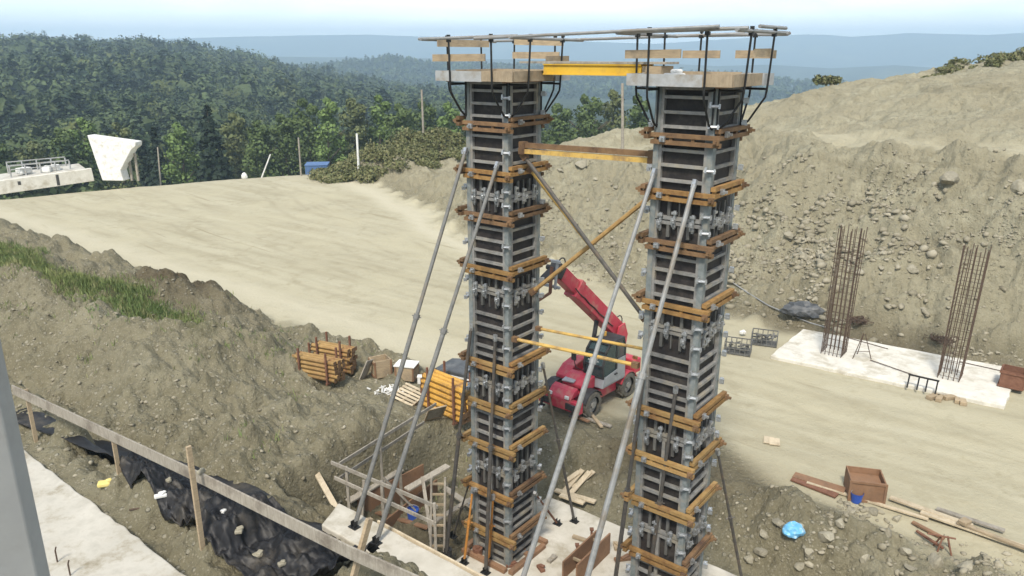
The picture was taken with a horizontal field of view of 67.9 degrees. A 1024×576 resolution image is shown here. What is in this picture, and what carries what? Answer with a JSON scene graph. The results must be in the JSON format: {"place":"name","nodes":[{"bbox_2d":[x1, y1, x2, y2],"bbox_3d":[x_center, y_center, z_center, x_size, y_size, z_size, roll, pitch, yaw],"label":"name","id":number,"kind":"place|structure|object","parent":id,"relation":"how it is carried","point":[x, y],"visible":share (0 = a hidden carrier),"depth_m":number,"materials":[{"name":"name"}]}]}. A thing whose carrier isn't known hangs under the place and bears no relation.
{"place":"outdoors","nodes":[
{"label":"outdoors","id":0,"kind":"place"},
{"bbox_2d":[0,176,1023,575],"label":"ground","id":1,"kind":"structure","parent":0,"point":[116,384],"depth_m":21.57,"materials":[{"name":"soil"}]},
{"bbox_2d":[24,450,185,575],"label":"concrete pad","id":2,"kind":"object","parent":1,"relation":"on","point":[85,536],"visible":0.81,"depth_m":14.52,"materials":[{"name":"concrete"}]},
{"bbox_2d":[0,340,49,575],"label":"concrete column","id":3,"kind":"structure","parent":2,"relation":"on","point":[22,551],"depth_m":4.59,"materials":[{"name":"concrete"}]},
{"bbox_2d":[111,442,120,474],"bbox_3d":[-8.352,3.567,16.045,0.048,1.150,0.080,13,21,36],"label":"timber stake","id":4,"kind":"object","parent":1,"relation":"on","point":[116,457],"visible":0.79,"depth_m":16.03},
{"bbox_2d":[11,385,200,483],"bbox_3d":[-8.746,2.994,16.057,7.323,0.240,0.035,11,20,32],"label":"guard plank","id":5,"kind":"object","parent":4,"relation":"attached to","point":[134,446],"visible":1,"depth_m":15.84,"materials":[{"name":"wood"}]},
{"bbox_2d":[0,238,243,339],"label":"verge grass","id":6,"kind":"structure","parent":1,"relation":"on","point":[22,255],"depth_m":28.64,"materials":[{"name":"plant"}]},
{"bbox_2d":[16,408,335,537],"bbox_3d":[-9.460,4.040,18.411,13.727,1.187,1.970,10,20,30],"label":"plastic membrane","id":7,"kind":"object","parent":1,"relation":"on","point":[101,447],"visible":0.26,"depth_m":18.39,"materials":[{"name":"plastic"}]},
{"bbox_2d":[185,445,204,550],"bbox_3d":[-5.822,3.977,14.020,0.054,2.358,0.090,13,21,36],"label":"timber stake","id":8,"kind":"object","parent":1,"relation":"on","point":[194,489],"visible":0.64,"depth_m":13.95,"materials":[{"name":"wood"}]},
{"bbox_2d":[0,264,467,511],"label":"weeds","id":9,"kind":"object","parent":1,"relation":"on","point":[266,354],"visible":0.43,"depth_m":24.86,"materials":[{"name":"green plant"}]},
{"bbox_2d":[119,451,379,575],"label":"plastic membrane","id":10,"kind":"object","parent":1,"relation":"on","point":[276,542],"visible":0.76,"depth_m":14.47,"materials":[{"name":"plastic"}]},
{"bbox_2d":[315,472,337,507],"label":"plank","id":11,"kind":"object","parent":1,"relation":"on","point":[325,489],"visible":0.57,"depth_m":18.29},
{"bbox_2d":[350,517,372,575],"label":"timber stake","id":12,"kind":"object","parent":1,"relation":"on","point":[363,541],"visible":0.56,"depth_m":12.57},
{"bbox_2d":[348,545,418,575],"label":"guard plank","id":13,"kind":"object","parent":12,"relation":"attached to","point":[372,562],"visible":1,"depth_m":11.90,"materials":[{"name":"wood"}]},
{"bbox_2d":[200,473,351,559],"bbox_3d":[-4.181,3.905,13.189,3.903,0.301,0.035,11,20,32],"label":"guard plank","id":14,"kind":"object","parent":13,"relation":"attached to","point":[294,524],"visible":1,"depth_m":13.05,"materials":[{"name":"wood"}]},
{"bbox_2d":[368,354,391,378],"bbox_3d":[-4.548,2.708,26.250,0.668,0.620,0.598,-10,20,-29],"label":"wooden crate","id":15,"kind":"object","parent":1,"relation":"on","point":[381,366],"visible":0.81,"depth_m":26.06,"materials":[{"name":"wood"}]},
{"bbox_2d":[331,402,437,550],"bbox_3d":[-2.917,5.161,19.381,2.626,3.142,5.363,0,17,0],"label":"timber handrail","id":16,"kind":"object","parent":1,"relation":"on","point":[381,498],"visible":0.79,"depth_m":17.61,"materials":[{"name":"wood"}]},
{"bbox_2d":[357,464,423,511],"bbox_3d":[-3.277,5.838,20.825,0.040,1.300,2.296,15,23,40],"label":"form board","id":17,"kind":"object","parent":1,"relation":"on","point":[408,478],"visible":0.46,"depth_m":20.95,"materials":[{"name":"wood"}]},
{"bbox_2d":[345,469,403,502],"bbox_3d":[-3.679,5.253,20.346,0.300,0.050,1.949,12,21,34],"label":"plank","id":18,"kind":"object","parent":17,"relation":"on","point":[358,494],"visible":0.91,"depth_m":20.13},
{"bbox_2d":[322,504,473,575],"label":"foundation beam","id":19,"kind":"structure","parent":1,"relation":"on","point":[336,523],"depth_m":15.12,"materials":[{"name":"concrete"}]},
{"bbox_2d":[348,147,468,530],"bbox_3d":[-2.140,0.968,15.871,0.221,7.422,3.703,13,21,37],"label":"raking prop","id":20,"kind":"object","parent":19,"relation":"on","point":[354,526],"visible":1,"depth_m":15.81,"materials":[{"name":"grey metal"}]},
{"bbox_2d":[377,520,483,575],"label":"edge board","id":21,"kind":"object","parent":19,"relation":"attached to","point":[439,554],"visible":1,"depth_m":14.88,"materials":[{"name":"wood"}]},
{"bbox_2d":[369,161,499,545],"bbox_3d":[-1.537,1.233,15.398,0.226,7.193,3.802,14,22,38],"label":"raking prop","id":22,"kind":"object","parent":19,"relation":"on","point":[377,536],"visible":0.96,"depth_m":15.33,"materials":[{"name":"grey metal"}]},
{"bbox_2d":[585,179,697,575],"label":"raking prop","id":23,"kind":"object","parent":19,"relation":"on","point":[642,375],"visible":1,"depth_m":13.22,"materials":[{"name":"grey metal"}]},
{"bbox_2d":[390,382,420,406],"bbox_3d":[-3.267,3.411,24.162,0.950,0.098,0.785,19,38,32],"label":"pallet","id":24,"kind":"object","parent":1,"relation":"on","point":[409,394],"visible":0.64,"depth_m":24.13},
{"bbox_2d":[393,359,419,381],"bbox_3d":[-3.607,2.834,26.069,0.740,0.540,0.600,4,17,11],"label":"wooden crate","id":25,"kind":"object","parent":1,"relation":"on","point":[410,373],"visible":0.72,"depth_m":25.84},
{"bbox_2d":[385,479,437,526],"bbox_3d":[-2.775,6.190,20.700,0.040,0.900,2.534,10,20,29],"label":"form board","id":26,"kind":"object","parent":1,"relation":"on","point":[391,519],"visible":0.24,"depth_m":20.68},
{"bbox_2d":[404,464,450,491],"bbox_3d":[-2.304,5.174,20.772,0.220,0.149,1.483,16,23,42],"label":"plank","id":27,"kind":"object","parent":1,"relation":"on","point":[427,477],"visible":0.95,"depth_m":20.76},
{"bbox_2d":[424,405,446,420],"bbox_3d":[-2.265,3.695,22.421,0.590,0.645,0.048,-10,55,-29],"label":"framed panel","id":28,"kind":"object","parent":1,"relation":"on","point":[434,413],"visible":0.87,"depth_m":22.42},
{"bbox_2d":[430,477,445,551],"bbox_3d":[-1.857,5.697,19.073,0.436,1.914,0.449,0,17,0],"label":"ladder","id":29,"kind":"object","parent":1,"relation":"on","point":[443,525],"visible":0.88,"depth_m":19.04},
{"bbox_2d":[426,361,469,425],"bbox_3d":[-1.917,3.178,23.123,1.212,1.526,0.800,15,23,41],"label":"storage rack","id":30,"kind":"object","parent":1,"relation":"on","point":[453,400],"visible":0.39,"depth_m":22.67,"materials":[{"name":"metal"}]},
{"bbox_2d":[436,358,469,381],"bbox_3d":[-1.540,3.018,24.556,1.740,1.100,1.145,10,20,29],"label":"covered bin","id":31,"kind":"object","parent":1,"relation":"on","point":[455,367],"visible":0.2,"depth_m":24.27,"materials":[{"name":"plastic"}]},
{"bbox_2d":[0,265,1009,575],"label":"bank stones","id":32,"kind":"object","parent":1,"relation":"on","point":[332,419],"visible":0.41,"depth_m":20.98,"materials":[{"name":"stone"}]},
{"bbox_2d":[456,498,735,575],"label":"foundation slab","id":33,"kind":"structure","parent":1,"relation":"on","point":[561,543],"depth_m":19.32,"materials":[{"name":"concrete"}]},
{"bbox_2d":[443,323,472,557],"bbox_3d":[-1.333,3.767,17.993,0.908,6.144,0.262,0,17,0],"label":"raking prop","id":34,"kind":"object","parent":33,"relation":"on","point":[459,435],"visible":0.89,"depth_m":17.99,"materials":[{"name":"black metal"}]},
{"bbox_2d":[459,486,473,565],"bbox_3d":[-1.077,5.798,18.529,0.220,1.946,0.497,13,21,36],"label":"raking prop","id":35,"kind":"object","parent":33,"relation":"on","point":[463,561],"visible":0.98,"depth_m":18.55,"materials":[{"name":"orange metal"}]},
{"bbox_2d":[480,334,497,575],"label":"raking prop","id":36,"kind":"object","parent":33,"relation":"on","point":[485,571],"visible":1,"depth_m":17.57,"materials":[{"name":"black metal"}]},
{"bbox_2d":[453,81,553,575],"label":"column formwork","id":37,"kind":"object","parent":33,"relation":"on","point":[506,262],"depth_m":17.02,"materials":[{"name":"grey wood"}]},
{"bbox_2d":[418,34,583,118],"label":"work platform","id":38,"kind":"structure","parent":37,"relation":"attached to","point":[491,75],"depth_m":15.39,"materials":[{"name":"wood"}]},
{"bbox_2d":[473,25,719,39],"bbox_3d":[1.260,-4.461,13.301,4.892,0.186,0.056,12,21,34],"label":"scaffold pipe","id":39,"kind":"object","parent":38,"relation":"attached to","point":[608,31],"visible":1,"depth_m":13.06,"materials":[{"name":"metal"}]},
{"bbox_2d":[577,32,744,40],"bbox_3d":[2.519,-4.960,15.045,4.239,0.136,0.056,12,21,34],"label":"scaffold pipe","id":40,"kind":"object","parent":38,"relation":"attached to","point":[646,37],"visible":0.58,"depth_m":14.91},
{"bbox_2d":[511,336,639,368],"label":"tie beam","id":41,"kind":"structure","parent":37,"relation":"attached to","point":[633,364],"depth_m":15.88,"materials":[{"name":"yellow wood"}]},
{"bbox_2d":[518,148,652,163],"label":"tie beam","id":42,"kind":"structure","parent":37,"relation":"attached to","point":[647,160],"depth_m":14.77,"materials":[{"name":"orange wood"}]},
{"bbox_2d":[519,141,652,157],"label":"tie beam","id":43,"kind":"structure","parent":37,"relation":"attached to","point":[526,145],"depth_m":14.74,"materials":[{"name":"brown wood"}]},
{"bbox_2d":[535,325,641,349],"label":"tie beam","id":44,"kind":"structure","parent":37,"relation":"attached to","point":[539,328],"depth_m":16.64,"materials":[{"name":"yellow wood"}]},
{"bbox_2d":[540,362,578,523],"bbox_3d":[1.211,3.991,19.040,0.220,5.099,1.653,13,21,36],"label":"raking prop","id":45,"kind":"object","parent":33,"relation":"on","point":[574,520],"visible":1,"depth_m":18.95,"materials":[{"name":"black metal"}]},
{"bbox_2d":[562,530,610,575],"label":"form box","id":46,"kind":"object","parent":33,"relation":"on","point":[577,558],"visible":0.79,"depth_m":18.49,"materials":[{"name":"wood"}]},
{"bbox_2d":[521,168,657,575],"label":"raking prop","id":47,"kind":"object","parent":33,"relation":"on","point":[593,359],"visible":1,"depth_m":13.69,"materials":[{"name":"grey metal"}]},
{"bbox_2d":[614,370,646,575],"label":"raking prop","id":48,"kind":"object","parent":33,"relation":"on","point":[621,532],"visible":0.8,"depth_m":15.63,"materials":[{"name":"black metal"}]},
{"bbox_2d":[647,385,678,575],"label":"raking prop","id":49,"kind":"object","parent":33,"relation":"on","point":[659,502],"visible":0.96,"depth_m":15.15,"materials":[{"name":"black metal"}]},
{"bbox_2d":[620,86,754,575],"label":"column formwork","id":50,"kind":"object","parent":33,"relation":"on","point":[689,146],"depth_m":14.39,"materials":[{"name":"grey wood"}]},
{"bbox_2d":[519,154,643,321],"bbox_3d":[1.434,-1.068,15.383,3.041,3.139,0.118,11,20,33],"label":"diagonal brace","id":51,"kind":"object","parent":50,"relation":"attached to","point":[524,157],"visible":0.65,"depth_m":15.37,"materials":[{"name":"grey metal"}]},
{"bbox_2d":[528,193,650,295],"bbox_3d":[1.649,-0.910,15.720,3.054,2.758,0.140,11,20,33],"label":"diagonal brace","id":52,"kind":"object","parent":50,"relation":"attached to","point":[534,290],"visible":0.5,"depth_m":15.81,"materials":[{"name":"paint"}]},
{"bbox_2d":[615,24,790,130],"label":"work platform","id":53,"kind":"structure","parent":50,"relation":"attached to","point":[721,81],"depth_m":12.91,"materials":[{"name":"wood"}]},
{"bbox_2d":[519,61,678,75],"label":"walkway","id":54,"kind":"structure","parent":53,"relation":"on","point":[609,68],"depth_m":14.38,"materials":[{"name":"yellow paint"}]},
{"bbox_2d":[715,448,742,575],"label":"raking prop","id":55,"kind":"object","parent":33,"relation":"on","point":[718,453],"visible":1,"depth_m":16.43,"materials":[{"name":"black metal"}]},
{"bbox_2d":[782,521,805,538],"bbox_3d":[6.763,5.745,18.221,0.596,0.284,0.464,-7,18,-22],"label":"blue bag","id":56,"kind":"object","parent":1,"relation":"on","point":[793,529],"visible":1,"depth_m":18.10,"materials":[{"name":"plastic"}]},
{"bbox_2d":[779,301,824,317],"bbox_3d":[12.206,0.800,31.968,1.838,0.572,1.068,6,18,19],"label":"tarpaulin heap","id":57,"kind":"object","parent":1,"relation":"on","point":[809,309],"visible":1,"depth_m":31.67,"materials":[{"name":"plastic"}]},
{"bbox_2d":[770,329,1011,408],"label":"foundation slab","id":58,"kind":"structure","parent":1,"relation":"on","point":[975,384],"depth_m":27.66,"materials":[{"name":"concrete"}]},
{"bbox_2d":[821,225,867,357],"bbox_3d":[12.277,0.135,28.187,0.820,4.996,0.847,14,22,36],"label":"rebar cage","id":59,"kind":"object","parent":58,"relation":"on","point":[826,335],"visible":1,"depth_m":28.13,"materials":[{"name":"metal"}]},
{"bbox_2d":[937,243,991,381],"bbox_3d":[15.462,0.869,26.055,0.766,4.847,0.778,15,22,35],"label":"rebar cage","id":60,"kind":"object","parent":58,"relation":"on","point":[942,360],"visible":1,"depth_m":26.00,"materials":[{"name":"metal"}]},
{"bbox_2d":[997,364,1023,391],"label":"iron box","id":61,"kind":"object","parent":58,"relation":"on","point":[1011,377],"visible":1,"depth_m":25.78,"materials":[{"name":"metal"}]},
{"bbox_2d":[804,498,1023,575],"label":"rubble","id":62,"kind":"object","parent":1,"relation":"on","point":[962,570],"visible":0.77,"depth_m":17.69,"materials":[{"name":"stone"}]},
{"bbox_2d":[0,130,1023,575],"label":"dirt road","id":63,"kind":"structure","parent":0,"point":[352,260],"depth_m":33.35,"materials":[{"name":"soil"}]},
{"bbox_2d":[0,156,93,194],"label":"bridge parapet","id":64,"kind":"structure","parent":63,"relation":"on","point":[22,178],"depth_m":64.28,"materials":[{"name":"concrete"}]},
{"bbox_2d":[87,134,141,180],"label":"pier head","id":65,"kind":"object","parent":63,"relation":"on","point":[113,156],"visible":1,"depth_m":65.14},
{"bbox_2d":[538,257,640,417],"bbox_3d":[2.223,1.331,24.102,1.790,5.344,5.162,14,22,39],"label":"telehandler","id":66,"kind":"object","parent":63,"relation":"on","point":[565,383],"visible":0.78,"depth_m":24.24,"materials":[{"name":"red paint"}]},
{"bbox_2d":[605,355,625,385],"bbox_3d":[3.345,2.662,24.487,0.067,0.720,1.119,14,22,39],"label":"door","id":67,"kind":"structure","parent":66,"relation":"in","point":[619,372],"depth_m":24.58,"materials":[{"name":"grey paint"}]},
{"bbox_2d":[724,336,752,356],"bbox_3d":[8.697,2.251,29.224,0.980,0.518,0.636,7,18,21],"label":"basket","id":68,"kind":"object","parent":63,"relation":"on","point":[742,350],"visible":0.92,"depth_m":29.11,"materials":[{"name":"grey metal"}]},
{"bbox_2d":[751,328,778,347],"bbox_3d":[10.012,1.978,30.119,0.980,0.518,0.636,7,18,21],"label":"basket","id":69,"kind":"object","parent":63,"relation":"on","point":[764,341],"visible":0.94,"depth_m":29.98,"materials":[{"name":"grey metal"}]},
{"bbox_2d":[790,477,838,497],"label":"plank","id":70,"kind":"object","parent":63,"relation":"on","point":[830,493],"visible":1,"depth_m":20.02,"materials":[{"name":"wood"}]},
{"bbox_2d":[792,472,845,492],"bbox_3d":[8.196,5.197,20.290,1.321,0.060,0.300,12,21,34],"label":"plank","id":71,"kind":"object","parent":63,"relation":"on","point":[806,478],"visible":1,"depth_m":20.30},
{"bbox_2d":[843,465,887,503],"bbox_3d":[9.172,5.119,19.757,0.900,0.580,0.782,4,18,13],"label":"form crate","id":72,"kind":"object","parent":63,"relation":"on","point":[871,484],"visible":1,"depth_m":19.49,"materials":[{"name":"wood"}]},
{"bbox_2d":[806,481,928,520],"bbox_3d":[9.079,5.452,19.536,2.904,0.095,0.100,11,20,32],"label":"plank","id":73,"kind":"object","parent":63,"relation":"on","point":[892,508],"visible":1,"depth_m":19.23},
{"bbox_2d":[889,495,972,525],"bbox_3d":[10.427,5.567,18.950,1.872,0.056,0.160,14,22,39],"label":"plank","id":74,"kind":"object","parent":63,"relation":"on","point":[907,503],"visible":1,"depth_m":19.06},
{"bbox_2d":[920,510,1023,549],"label":"plank","id":75,"kind":"object","parent":74,"relation":"on","point":[939,518],"visible":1,"depth_m":18.48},
{"bbox_2d":[956,521,1023,549],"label":"plank","id":76,"kind":"object","parent":75,"relation":"on","point":[997,537],"visible":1,"depth_m":17.85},
{"bbox_2d":[936,507,1004,532],"bbox_3d":[11.242,5.681,18.660,1.470,0.055,0.140,14,22,38],"label":"plank","id":77,"kind":"object","parent":63,"relation":"on","point":[975,521],"visible":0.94,"depth_m":18.57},
{"bbox_2d":[0,0,1023,43],"label":"sky","id":78,"kind":"structure","parent":0,"point":[169,19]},
{"bbox_2d":[73,33,1023,182],"bbox_3d":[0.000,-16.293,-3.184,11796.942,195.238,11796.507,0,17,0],"label":"hills","id":79,"kind":"structure","parent":0,"point":[801,57],"depth_m":3947.36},
{"bbox_2d":[0,141,29,199],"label":"broadleaf tree","id":80,"kind":"object","parent":79,"relation":"on","point":[3,151],"visible":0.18,"depth_m":103.25,"materials":[{"name":"green plant"}]},
{"bbox_2d":[10,141,57,197],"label":"broadleaf tree","id":81,"kind":"object","parent":79,"relation":"on","point":[35,148],"visible":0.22,"depth_m":104.53,"materials":[{"name":"green plant"}]},
{"bbox_2d":[47,127,84,194],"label":"broadleaf tree","id":82,"kind":"object","parent":79,"relation":"on","point":[61,135],"visible":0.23,"depth_m":108.06,"materials":[{"name":"green plant"}]},
{"bbox_2d":[68,117,107,189],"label":"broadleaf tree","id":83,"kind":"object","parent":79,"relation":"on","point":[86,128],"visible":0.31,"depth_m":110.95,"materials":[{"name":"green plant"}]},
{"bbox_2d":[101,122,148,189],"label":"broadleaf tree","id":84,"kind":"object","parent":79,"relation":"on","point":[124,132],"visible":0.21,"depth_m":112.42,"materials":[{"name":"green plant"}]},
{"bbox_2d":[137,139,151,186],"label":"spruce tree","id":85,"kind":"object","parent":79,"relation":"on","point":[145,180],"visible":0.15,"depth_m":111.26,"materials":[{"name":"green plant"}]},
{"bbox_2d":[148,126,170,185],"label":"spruce tree","id":86,"kind":"object","parent":79,"relation":"on","point":[153,172],"visible":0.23,"depth_m":106.93,"materials":[{"name":"green plant"}]},
{"bbox_2d":[159,122,200,184],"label":"broadleaf tree","id":87,"kind":"object","parent":79,"relation":"on","point":[176,170],"visible":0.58,"depth_m":106.69,"materials":[{"name":"green plant"}]},
{"bbox_2d":[194,104,234,181],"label":"spruce tree","id":88,"kind":"object","parent":79,"relation":"on","point":[213,164],"visible":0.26,"depth_m":102.18,"materials":[{"name":"green plant"}]},
{"bbox_2d":[0,30,464,116],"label":"forest","id":89,"kind":"object","parent":79,"relation":"on","point":[88,62],"visible":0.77,"depth_m":352.68,"materials":[{"name":"green plant"}]},
{"bbox_2d":[0,72,465,199],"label":"forest","id":90,"kind":"object","parent":79,"relation":"on","point":[162,107],"visible":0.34,"depth_m":199.79,"materials":[{"name":"green plant"}]},
{"bbox_2d":[216,112,259,178],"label":"broadleaf tree","id":91,"kind":"object","parent":79,"relation":"on","point":[229,131],"visible":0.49,"depth_m":109.71,"materials":[{"name":"green plant"}]},
{"bbox_2d":[238,120,285,177],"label":"broadleaf tree","id":92,"kind":"object","parent":79,"relation":"on","point":[259,137],"visible":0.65,"depth_m":106.17,"materials":[{"name":"green plant"}]},
{"bbox_2d":[264,113,310,175],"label":"broadleaf tree","id":93,"kind":"object","parent":79,"relation":"on","point":[284,129],"visible":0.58,"depth_m":108.92,"materials":[{"name":"green plant"}]},
{"bbox_2d":[286,97,329,175],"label":"broadleaf tree","id":94,"kind":"object","parent":79,"relation":"on","point":[301,121],"visible":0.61,"depth_m":109.19,"materials":[{"name":"green plant"}]},
{"bbox_2d":[309,97,348,164],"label":"broadleaf tree","id":95,"kind":"object","parent":79,"relation":"on","point":[327,118],"visible":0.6,"depth_m":105.72,"materials":[{"name":"green plant"}]},
{"bbox_2d":[331,98,371,164],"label":"broadleaf tree","id":96,"kind":"object","parent":79,"relation":"on","point":[356,123],"visible":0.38,"depth_m":109.91,"materials":[{"name":"green plant"}]},
{"bbox_2d":[367,95,401,144],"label":"broadleaf tree","id":97,"kind":"object","parent":79,"relation":"on","point":[379,118],"visible":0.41,"depth_m":112.00,"materials":[{"name":"green plant"}]},
{"bbox_2d":[383,103,416,143],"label":"broadleaf tree","id":98,"kind":"object","parent":79,"relation":"on","point":[403,114],"visible":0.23,"depth_m":107.26,"materials":[{"name":"green plant"}]},
{"bbox_2d":[410,101,437,131],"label":"broadleaf tree","id":99,"kind":"object","parent":79,"relation":"on","point":[429,114],"visible":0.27,"depth_m":110.96,"materials":[{"name":"green plant"}]},
{"bbox_2d":[436,101,463,140],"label":"broadleaf tree","id":100,"kind":"object","parent":79,"relation":"on","point":[443,121],"visible":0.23,"depth_m":107.98,"materials":[{"name":"green plant"}]},
{"bbox_2d":[283,52,850,100],"bbox_3d":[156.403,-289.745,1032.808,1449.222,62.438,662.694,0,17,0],"label":"forest","id":101,"kind":"object","parent":79,"relation":"on","point":[586,86],"visible":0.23,"depth_m":1094.55,"materials":[{"name":"green plant"}]},
{"bbox_2d":[569,93,610,140],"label":"broadleaf tree","id":102,"kind":"object","parent":79,"relation":"on","point":[588,124],"visible":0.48,"depth_m":108.73,"materials":[{"name":"green plant"}]},
{"bbox_2d":[591,89,630,136],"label":"broadleaf tree","id":103,"kind":"object","parent":79,"relation":"on","point":[612,112],"visible":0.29,"depth_m":111.48,"materials":[{"name":"green plant"}]},
{"bbox_2d":[626,92,648,128],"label":"broadleaf tree","id":104,"kind":"object","parent":79,"relation":"on","point":[638,118],"visible":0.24,"depth_m":106.87,"materials":[{"name":"green plant"}]},
{"bbox_2d":[354,51,1023,357],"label":"hillside","id":105,"kind":"structure","parent":0,"point":[979,109],"depth_m":37.55,"materials":[{"name":"soil"}]},
{"bbox_2d":[307,125,465,183],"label":"ridge scrub","id":106,"kind":"object","parent":105,"relation":"on","point":[339,171],"visible":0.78,"depth_m":66.99,"materials":[{"name":"green plant"}]},
{"bbox_2d":[541,103,576,144],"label":"broadleaf tree","id":107,"kind":"object","parent":105,"relation":"on","point":[555,136],"visible":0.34,"depth_m":105.25,"materials":[{"name":"green plant"}]},
{"bbox_2d":[437,140,1023,365],"bbox_3d":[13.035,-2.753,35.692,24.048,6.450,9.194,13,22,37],"label":"slope rubble","id":108,"kind":"object","parent":105,"relation":"on","point":[821,256],"visible":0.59,"depth_m":34.65,"materials":[{"name":"stone"}]},
{"bbox_2d":[812,74,842,85],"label":"shrub","id":109,"kind":"object","parent":105,"relation":"on","point":[818,79],"visible":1,"depth_m":59.60,"materials":[{"name":"green plant"}]},
{"bbox_2d":[939,171,959,184],"bbox_3d":[19.394,-4.788,33.724,0.995,0.700,0.655,-13,31,-29],"label":"boulder","id":110,"kind":"object","parent":105,"relation":"on","point":[949,177],"visible":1,"depth_m":33.52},
{"bbox_2d":[920,47,1023,77],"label":"crest scrub","id":111,"kind":"object","parent":105,"relation":"on","point":[993,59],"visible":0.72,"depth_m":56.49,"materials":[{"name":"green plant"}]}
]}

